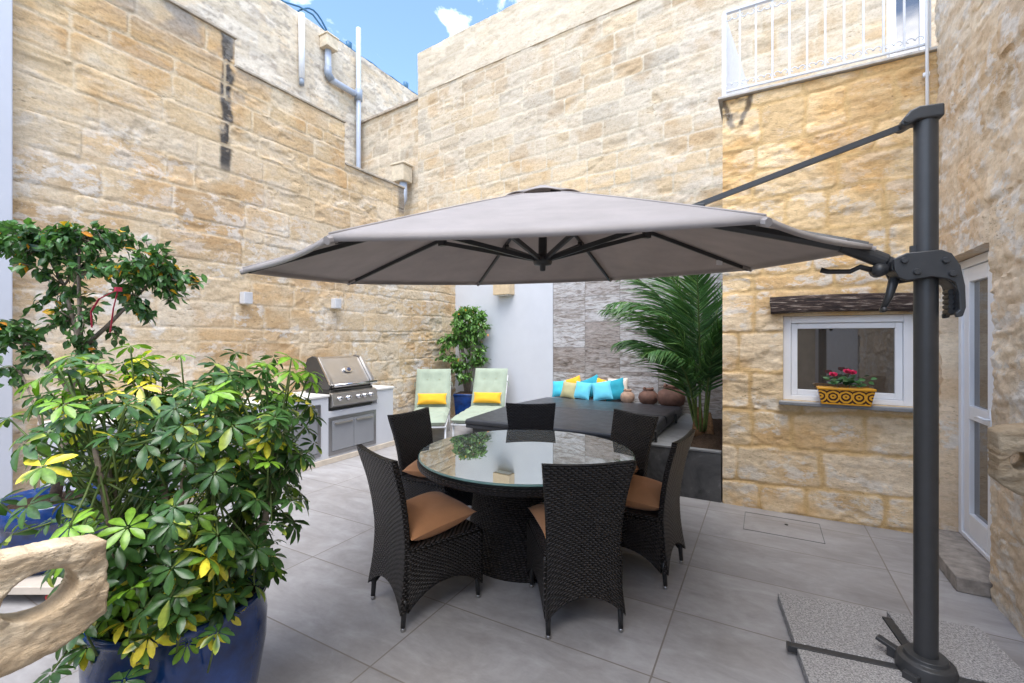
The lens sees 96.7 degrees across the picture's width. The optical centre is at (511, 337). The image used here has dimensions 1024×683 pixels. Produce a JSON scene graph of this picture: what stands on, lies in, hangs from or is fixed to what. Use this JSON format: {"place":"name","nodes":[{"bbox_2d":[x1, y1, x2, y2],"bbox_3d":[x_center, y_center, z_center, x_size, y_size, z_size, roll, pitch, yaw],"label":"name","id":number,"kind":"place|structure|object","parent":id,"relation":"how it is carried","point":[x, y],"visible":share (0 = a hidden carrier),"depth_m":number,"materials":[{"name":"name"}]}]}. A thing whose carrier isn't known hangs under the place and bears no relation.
{"place":"outdoors","nodes":[
{"label":"outdoors","id":0,"kind":"place"},
{"bbox_2d":[7,545,120,599],"bbox_3d":[-3.037,1.539,3.016,0.620,0.118,0.620,0,0,0],"label":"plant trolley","id":1,"kind":"object","parent":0,"point":[30,585],"visible":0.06,"depth_m":2.71,"materials":[{"name":"white plastic"}]},
{"bbox_2d":[0,217,207,575],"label":"potted ficus","id":2,"kind":"object","parent":1,"relation":"on","point":[23,245],"visible":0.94,"depth_m":2.97,"materials":[{"name":"plant"}]},
{"bbox_2d":[90,287,121,331],"bbox_3d":[-2.547,-0.176,2.862,0.192,0.283,0.041,0,0,5],"label":"ribbon","id":3,"kind":"object","parent":2,"relation":"attached to","point":[117,289],"visible":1,"depth_m":2.85,"materials":[{"name":"red fabric"}]},
{"bbox_2d":[284,0,520,93],"label":"sky","id":4,"kind":"structure","parent":0,"point":[393,32],"materials":[{"name":"blue"}]},
{"bbox_2d":[0,417,1023,682],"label":"floor","id":5,"kind":"structure","parent":0,"point":[712,613],"depth_m":2.69,"materials":[{"name":"grey tile"}]},
{"bbox_2d":[0,0,12,498],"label":"rendered pier","id":6,"kind":"structure","parent":5,"relation":"on","point":[6,191],"depth_m":3.71,"materials":[{"name":"white paint"}]},
{"bbox_2d":[0,343,326,682],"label":"potted schefflera","id":7,"kind":"object","parent":5,"relation":"on","point":[193,608],"visible":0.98,"depth_m":1.53,"materials":[{"name":"plant"}]},
{"bbox_2d":[37,385,394,509],"bbox_3d":[-2.908,1.160,5.347,0.660,0.880,3.660,0,0,29],"label":"outdoor kitchen","id":8,"kind":"object","parent":5,"relation":"on","point":[342,433],"visible":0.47,"depth_m":5.96,"materials":[{"name":"beige stone"}]},
{"bbox_2d":[195,427,248,467],"bbox_3d":[-2.946,1.155,4.659,0.058,0.552,0.582,0,0,29],"label":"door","id":9,"kind":"structure","parent":8,"relation":"in","point":[234,427],"depth_m":4.74,"materials":[{"name":"metal"}]},
{"bbox_2d":[282,409,317,456],"bbox_3d":[-2.538,1.155,5.393,0.058,0.552,0.542,0,0,29],"label":"door","id":10,"kind":"structure","parent":8,"relation":"in","point":[314,426],"depth_m":5.51,"materials":[{"name":"metal"}]},
{"bbox_2d":[304,354,377,409],"bbox_3d":[-2.326,0.585,6.238,0.612,0.690,0.777,0,0,29],"label":"gas grill","id":11,"kind":"object","parent":8,"relation":"in","point":[348,381],"visible":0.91,"depth_m":6.08,"materials":[{"name":"metal"}]},
{"bbox_2d":[332,417,353,450],"bbox_3d":[-2.216,1.258,5.972,0.058,0.387,0.347,0,0,29],"label":"door","id":12,"kind":"structure","parent":8,"relation":"in","point":[342,429],"depth_m":5.96,"materials":[{"name":"metal"}]},
{"bbox_2d":[354,413,373,445],"bbox_3d":[-2.044,1.258,6.282,0.058,0.387,0.347,0,0,29],"label":"door","id":13,"kind":"structure","parent":8,"relation":"in","point":[363,424],"depth_m":6.27,"materials":[{"name":"metal"}]},
{"bbox_2d":[13,0,455,493],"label":"boundary wall","id":14,"kind":"structure","parent":5,"relation":"on","point":[161,121],"depth_m":5.03,"materials":[{"name":"stone"}]},
{"bbox_2d":[240,292,252,304],"bbox_3d":[-3.187,-0.477,5.457,0.105,0.145,0.100,0,0,29],"label":"wall lamp","id":15,"kind":"object","parent":14,"relation":"attached to","point":[246,298],"visible":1,"depth_m":5.42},
{"bbox_2d":[331,298,340,308],"bbox_3d":[-2.551,-0.497,6.602,0.105,0.145,0.100,0,0,29],"label":"wall lamp","id":16,"kind":"object","parent":14,"relation":"attached to","point":[335,303],"visible":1,"depth_m":6.57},
{"bbox_2d":[357,444,482,631],"bbox_3d":[-0.556,1.125,2.775,0.614,0.950,0.500,0,0,-40],"label":"wicker chair","id":17,"kind":"object","parent":5,"relation":"on","point":[412,573],"visible":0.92,"depth_m":2.60,"materials":[{"name":"black wicker"}]},
{"bbox_2d":[406,491,476,540],"bbox_3d":[-0.522,1.082,2.804,0.437,0.195,0.440,0,0,-40],"label":"seat cushion","id":18,"kind":"object","parent":17,"relation":"on","point":[432,513],"visible":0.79,"depth_m":2.69,"materials":[{"name":"orange fabric"}]},
{"bbox_2d":[387,407,472,505],"bbox_3d":[-0.667,1.125,3.907,0.614,0.950,0.500,0,0,30],"label":"wicker chair","id":19,"kind":"object","parent":5,"relation":"on","point":[412,433],"visible":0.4,"depth_m":3.87,"materials":[{"name":"black wicker"}]},
{"bbox_2d":[403,459,426,477],"bbox_3d":[-0.629,1.084,3.883,0.439,0.187,0.440,0,0,20],"label":"seat cushion","id":20,"kind":"object","parent":19,"relation":"on","point":[412,469],"visible":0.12,"depth_m":3.74,"materials":[{"name":"orange fabric"}]},
{"bbox_2d":[414,369,452,438],"bbox_3d":[-1.332,1.079,7.375,0.675,1.048,1.635,0,0,-5],"label":"sun lounger","id":21,"kind":"object","parent":5,"relation":"on","point":[432,381],"visible":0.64,"depth_m":7.92,"materials":[{"name":"green fabric"}]},
{"bbox_2d":[417,393,446,404],"bbox_3d":[-1.366,1.040,7.774,0.501,0.178,0.152,0,0,-5],"label":"bolster pillow","id":22,"kind":"object","parent":21,"relation":"on","point":[439,398],"visible":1,"depth_m":7.72,"materials":[{"name":"yellow fabric"}]},
{"bbox_2d":[435,305,490,423],"bbox_3d":[-0.903,0.480,8.612,1.095,2.240,0.671,0,0,-14],"label":"potted fig","id":23,"kind":"object","parent":5,"relation":"on","point":[465,335],"visible":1,"depth_m":8.53,"materials":[{"name":"plant"}]},
{"bbox_2d":[451,368,508,436],"bbox_3d":[-0.496,1.079,7.540,0.675,1.048,1.635,0,0,9],"label":"sun lounger","id":24,"kind":"object","parent":5,"relation":"on","point":[492,380],"visible":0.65,"depth_m":8.07,"materials":[{"name":"green fabric"}]},
{"bbox_2d":[473,392,500,402],"bbox_3d":[-0.432,1.040,7.939,0.501,0.178,0.152,0,0,8],"label":"bolster pillow","id":25,"kind":"object","parent":24,"relation":"on","point":[484,397],"visible":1,"depth_m":7.89,"materials":[{"name":"yellow fabric"}]},
{"bbox_2d":[455,283,552,405],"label":"rendered wall","id":26,"kind":"structure","parent":5,"relation":"on","point":[518,341],"depth_m":8.37,"materials":[{"name":"white paint"}]},
{"bbox_2d":[493,284,513,295],"bbox_3d":[-0.154,-0.922,8.441,0.360,0.275,0.190,0,0,35],"label":"wall sconce","id":27,"kind":"object","parent":26,"relation":"attached to","point":[504,290],"depth_m":8.36,"materials":[{"name":"stone"}]},
{"bbox_2d":[417,430,636,582],"bbox_3d":[0.105,1.225,3.430,1.610,0.750,1.610,0,0,29],"label":"dining table","id":28,"kind":"object","parent":5,"relation":"on","point":[498,474],"visible":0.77,"depth_m":3.09,"materials":[{"name":"black wicker"}]},
{"bbox_2d":[506,403,555,430],"bbox_3d":[0.181,1.125,4.274,0.500,0.950,0.614,0,0,1],"label":"wicker chair","id":29,"kind":"object","parent":5,"relation":"on","point":[530,416],"visible":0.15,"depth_m":4.51,"materials":[{"name":"black wicker"}]},
{"bbox_2d":[465,397,681,442],"bbox_3d":[0.932,1.268,5.958,2.167,0.664,2.320,0,0,29],"label":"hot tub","id":30,"kind":"object","parent":5,"relation":"on","point":[590,417],"visible":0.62,"depth_m":5.57,"materials":[{"name":"grey plastic"}]},
{"bbox_2d":[527,460,635,639],"bbox_3d":[0.363,1.125,2.666,0.500,0.950,0.614,0,0,-8],"label":"wicker chair","id":31,"kind":"object","parent":5,"relation":"on","point":[576,553],"visible":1,"depth_m":2.44,"materials":[{"name":"black wicker"}]},
{"bbox_2d":[527,502,545,538],"bbox_3d":[0.357,1.088,2.710,0.440,0.188,0.439,0,0,-11],"label":"seat cushion","id":32,"kind":"object","parent":31,"relation":"on","point":[537,511],"visible":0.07,"depth_m":2.72,"materials":[{"name":"orange fabric"}]},
{"bbox_2d":[551,396,659,404],"bbox_3d":[1.555,1.300,7.235,2.100,0.600,0.438,0,0,29],"label":"ledge","id":33,"kind":"object","parent":5,"relation":"on","point":[599,400],"visible":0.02,"depth_m":7.40,"materials":[{"name":"grey stone"}]},
{"bbox_2d":[552,381,562,396],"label":"scatter cushion","id":34,"kind":"object","parent":33,"relation":"on","point":[557,387],"visible":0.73,"depth_m":7.67,"materials":[{"name":"teal fabric"}]},
{"bbox_2d":[560,381,575,398],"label":"scatter cushion","id":35,"kind":"object","parent":33,"relation":"on","point":[568,389],"visible":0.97,"depth_m":7.51,"materials":[{"name":"fabric"}]},
{"bbox_2d":[563,375,580,382],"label":"scatter cushion","id":36,"kind":"object","parent":33,"relation":"on","point":[574,379],"visible":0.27,"depth_m":7.60,"materials":[{"name":"yellow fabric"}]},
{"bbox_2d":[574,381,591,399],"bbox_3d":[1.151,0.856,7.421,0.306,0.291,0.152,0,0,37],"label":"scatter cushion","id":37,"kind":"object","parent":33,"relation":"on","point":[582,390],"visible":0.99,"depth_m":7.37,"materials":[{"name":"blue fabric"}]},
{"bbox_2d":[580,375,597,397],"bbox_3d":[1.303,0.796,7.426,0.420,0.412,0.140,0,0,29],"label":"scatter cushion","id":38,"kind":"object","parent":33,"relation":"on","point":[593,379],"visible":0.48,"depth_m":7.39,"materials":[{"name":"teal fabric"}]},
{"bbox_2d":[591,380,612,400],"bbox_3d":[1.426,0.836,7.194,0.363,0.343,0.172,0,0,19],"label":"scatter cushion","id":39,"kind":"object","parent":33,"relation":"on","point":[602,391],"visible":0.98,"depth_m":7.15,"materials":[{"name":"blue fabric"}]},
{"bbox_2d":[603,378,623,400],"bbox_3d":[1.617,0.815,7.168,0.404,0.393,0.147,0,0,29],"label":"scatter cushion","id":40,"kind":"object","parent":33,"relation":"on","point":[617,387],"visible":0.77,"depth_m":7.11,"materials":[{"name":"teal fabric"}]},
{"bbox_2d":[608,378,627,388],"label":"scatter cushion","id":41,"kind":"object","parent":33,"relation":"on","point":[625,380],"visible":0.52,"depth_m":7.13,"materials":[{"name":"beige fabric"}]},
{"bbox_2d":[620,389,634,402],"bbox_3d":[1.789,0.892,7.038,0.222,0.215,0.223,0,0,29],"label":"clay pot","id":42,"kind":"object","parent":33,"relation":"on","point":[627,396],"visible":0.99,"depth_m":6.96,"materials":[{"name":"ceramic"}]},
{"bbox_2d":[638,387,657,403],"bbox_3d":[2.060,0.870,6.869,0.293,0.259,0.293,0,0,29],"label":"clay pot","id":43,"kind":"object","parent":33,"relation":"on","point":[647,396],"visible":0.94,"depth_m":6.77,"materials":[{"name":"ceramic"}]},
{"bbox_2d":[656,383,685,405],"bbox_3d":[2.316,0.832,6.615,0.406,0.337,0.404,0,0,29],"label":"clay pot","id":44,"kind":"object","parent":33,"relation":"on","point":[666,397],"visible":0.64,"depth_m":6.47,"materials":[{"name":"ceramic"}]},
{"bbox_2d":[239,103,986,682],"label":"cantilever umbrella","id":45,"kind":"object","parent":5,"relation":"on","point":[541,233],"visible":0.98,"depth_m":2.12,"materials":[{"name":"grey fabric"}]},
{"bbox_2d":[610,409,658,476],"bbox_3d":[0.827,1.125,3.827,0.614,0.950,0.500,0,0,-30],"label":"wicker chair","id":46,"kind":"object","parent":5,"relation":"on","point":[633,433],"visible":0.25,"depth_m":3.88,"materials":[{"name":"black wicker"}]},
{"bbox_2d":[553,273,722,419],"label":"travertine wall","id":47,"kind":"structure","parent":5,"relation":"on","point":[585,339],"depth_m":7.44,"materials":[{"name":"grey stone"}]},
{"bbox_2d":[621,429,694,589],"bbox_3d":[0.910,1.125,3.190,0.614,0.950,0.500,0,0,34],"label":"wicker chair","id":48,"kind":"object","parent":5,"relation":"on","point":[654,538],"visible":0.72,"depth_m":2.97,"materials":[{"name":"black wicker"}]},
{"bbox_2d":[625,475,661,510],"bbox_3d":[0.874,1.087,3.215,0.454,0.187,0.455,0,0,29],"label":"seat cushion","id":49,"kind":"object","parent":48,"relation":"on","point":[644,493],"visible":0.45,"depth_m":3.04,"materials":[{"name":"orange fabric"}]},
{"bbox_2d":[647,413,722,502],"bbox_3d":[2.247,1.351,5.552,0.724,0.497,2.211,0,0,29],"label":"planter","id":50,"kind":"object","parent":5,"relation":"on","point":[702,477],"visible":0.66,"depth_m":4.59,"materials":[{"name":"concrete"}]},
{"bbox_2d":[597,274,722,435],"bbox_3d":[2.054,-0.012,5.406,2.049,2.364,1.760,0,0,6],"label":"palm","id":51,"kind":"object","parent":50,"relation":"on","point":[680,358],"visible":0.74,"depth_m":5.21,"materials":[{"name":"green plant"}]},
{"bbox_2d":[743,512,824,543],"bbox_3d":[2.289,1.597,3.859,0.570,0.004,0.430,0,0,29],"label":"drain cover","id":52,"kind":"object","parent":5,"relation":"on","point":[785,524],"visible":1,"depth_m":3.80,"materials":[{"name":"grey metal"}]},
{"bbox_2d":[718,46,939,532],"bbox_3d":[3.828,-0.365,4.579,3.040,3.930,2.175,0,0,29],"label":"stone extension","id":53,"kind":"object","parent":5,"relation":"on","point":[794,334],"visible":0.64,"depth_m":4.03,"materials":[{"name":"stone"}]},
{"bbox_2d":[722,0,930,95],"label":"balcony railing","id":54,"kind":"object","parent":53,"relation":"on","point":[734,79],"visible":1,"depth_m":4.21,"materials":[{"name":"white metal"}]},
{"bbox_2d":[779,314,912,412],"bbox_3d":[2.900,0.203,3.971,0.990,0.801,0.210,0,0,29],"label":"window","id":55,"kind":"structure","parent":53,"relation":"in","point":[881,348],"depth_m":3.99,"materials":[{"name":"white glass"}]},
{"bbox_2d":[816,369,876,406],"bbox_3d":[2.859,0.417,3.892,0.423,0.306,0.156,0,0,29],"label":"flower box","id":56,"kind":"object","parent":53,"relation":"on","point":[852,396],"visible":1,"depth_m":3.86,"materials":[{"name":"yellow ceramic"}]},
{"bbox_2d":[922,0,929,104],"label":"cable conduit","id":57,"kind":"object","parent":53,"relation":"attached to","point":[926,75],"visible":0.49,"depth_m":3.65,"materials":[{"name":"white plastic"}]},
{"bbox_2d":[778,593,900,662],"bbox_3d":[1.763,1.573,2.462,0.496,0.046,0.496,0,0,21],"label":"granite slab","id":58,"kind":"object","parent":5,"relation":"on","point":[839,627],"depth_m":2.44,"materials":[{"name":"grey stone"}]},
{"bbox_2d":[797,649,910,682],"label":"granite slab","id":59,"kind":"object","parent":5,"relation":"on","point":[819,668],"depth_m":2.12,"materials":[{"name":"grey stone"}]},
{"bbox_2d":[887,611,1023,682],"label":"granite slab","id":60,"kind":"object","parent":5,"relation":"on","point":[972,652],"depth_m":2.24,"materials":[{"name":"grey stone"}]},
{"bbox_2d":[939,529,992,597],"bbox_3d":[3.201,1.552,3.180,0.395,0.095,0.930,0,0,29],"label":"door step","id":61,"kind":"object","parent":5,"relation":"on","point":[964,564],"depth_m":3.04,"materials":[{"name":"grey stone"}]},
{"bbox_2d":[934,0,1023,637],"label":"house wall","id":62,"kind":"structure","parent":5,"relation":"on","point":[980,62],"depth_m":2.99,"materials":[{"name":"stone"}]},
{"bbox_2d":[958,251,994,561],"bbox_3d":[3.252,0.458,3.118,0.106,2.084,0.922,0,0,29],"label":"door","id":63,"kind":"structure","parent":62,"relation":"in","point":[976,327],"depth_m":3.33,"materials":[{"name":"white glass"}]},
{"bbox_2d":[987,423,1023,495],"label":"tethering stone","id":64,"kind":"object","parent":62,"relation":"attached to","point":[1005,443],"visible":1,"depth_m":2.24,"materials":[{"name":"stone"}]},
{"label":"ground","id":65,"kind":"structure","parent":0,"visible":0},
{"bbox_2d":[175,0,417,165],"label":"stone wall","id":66,"kind":"structure","parent":65,"relation":"on","point":[266,32],"depth_m":9.67,"materials":[{"name":"stone"}]},
{"bbox_2d":[299,12,304,86],"bbox_3d":[-4.477,-6.140,9.686,0.120,1.520,0.120,0,0,29],"label":"rain pipe","id":67,"kind":"object","parent":66,"relation":"attached to","point":[301,48],"visible":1,"depth_m":9.64,"materials":[{"name":"white plastic"}]},
{"bbox_2d":[319,27,361,167],"bbox_3d":[-3.923,-4.450,10.579,0.300,6.100,1.139,0,0,29],"label":"drain pipe","id":68,"kind":"object","parent":66,"relation":"attached to","point":[328,43],"visible":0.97,"depth_m":10.93,"materials":[{"name":"grey plastic"}]},
{"bbox_2d":[281,0,417,94],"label":"roof cable","id":69,"kind":"object","parent":66,"relation":"on","point":[349,45],"visible":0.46,"depth_m":10.33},
{"bbox_2d":[361,96,417,215],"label":"neighbour wall","id":70,"kind":"structure","parent":65,"relation":"on","point":[389,136],"depth_m":10.52,"materials":[{"name":"stone"}]},
{"bbox_2d":[390,161,413,206],"bbox_3d":[-2.470,-3.293,10.057,0.501,1.064,0.340,0,0,29],"label":"rain spout","id":71,"kind":"object","parent":70,"relation":"attached to","point":[402,173],"visible":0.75,"depth_m":9.93,"materials":[{"name":"stone"}]},
{"bbox_2d":[417,0,937,212],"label":"tall stone wall","id":72,"kind":"structure","parent":65,"relation":"on","point":[613,97],"depth_m":7.47,"materials":[{"name":"stone"}]},
{"bbox_2d":[887,0,924,57],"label":"balcony door","id":73,"kind":"structure","parent":72,"relation":"in","point":[915,9],"depth_m":5.39,"materials":[{"name":"white glass"}]},
{"bbox_3d":[-1.744,0.925,0.649,0.920,1.350,0.440,0,0,29],"label":"stone stub","id":74,"kind":"object","parent":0,"visible":0},
{"bbox_2d":[0,534,108,677],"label":"tethering stone","id":75,"kind":"object","parent":74,"relation":"attached to","point":[72,606],"visible":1,"depth_m":1.11,"materials":[{"name":"stone"}]}
]}

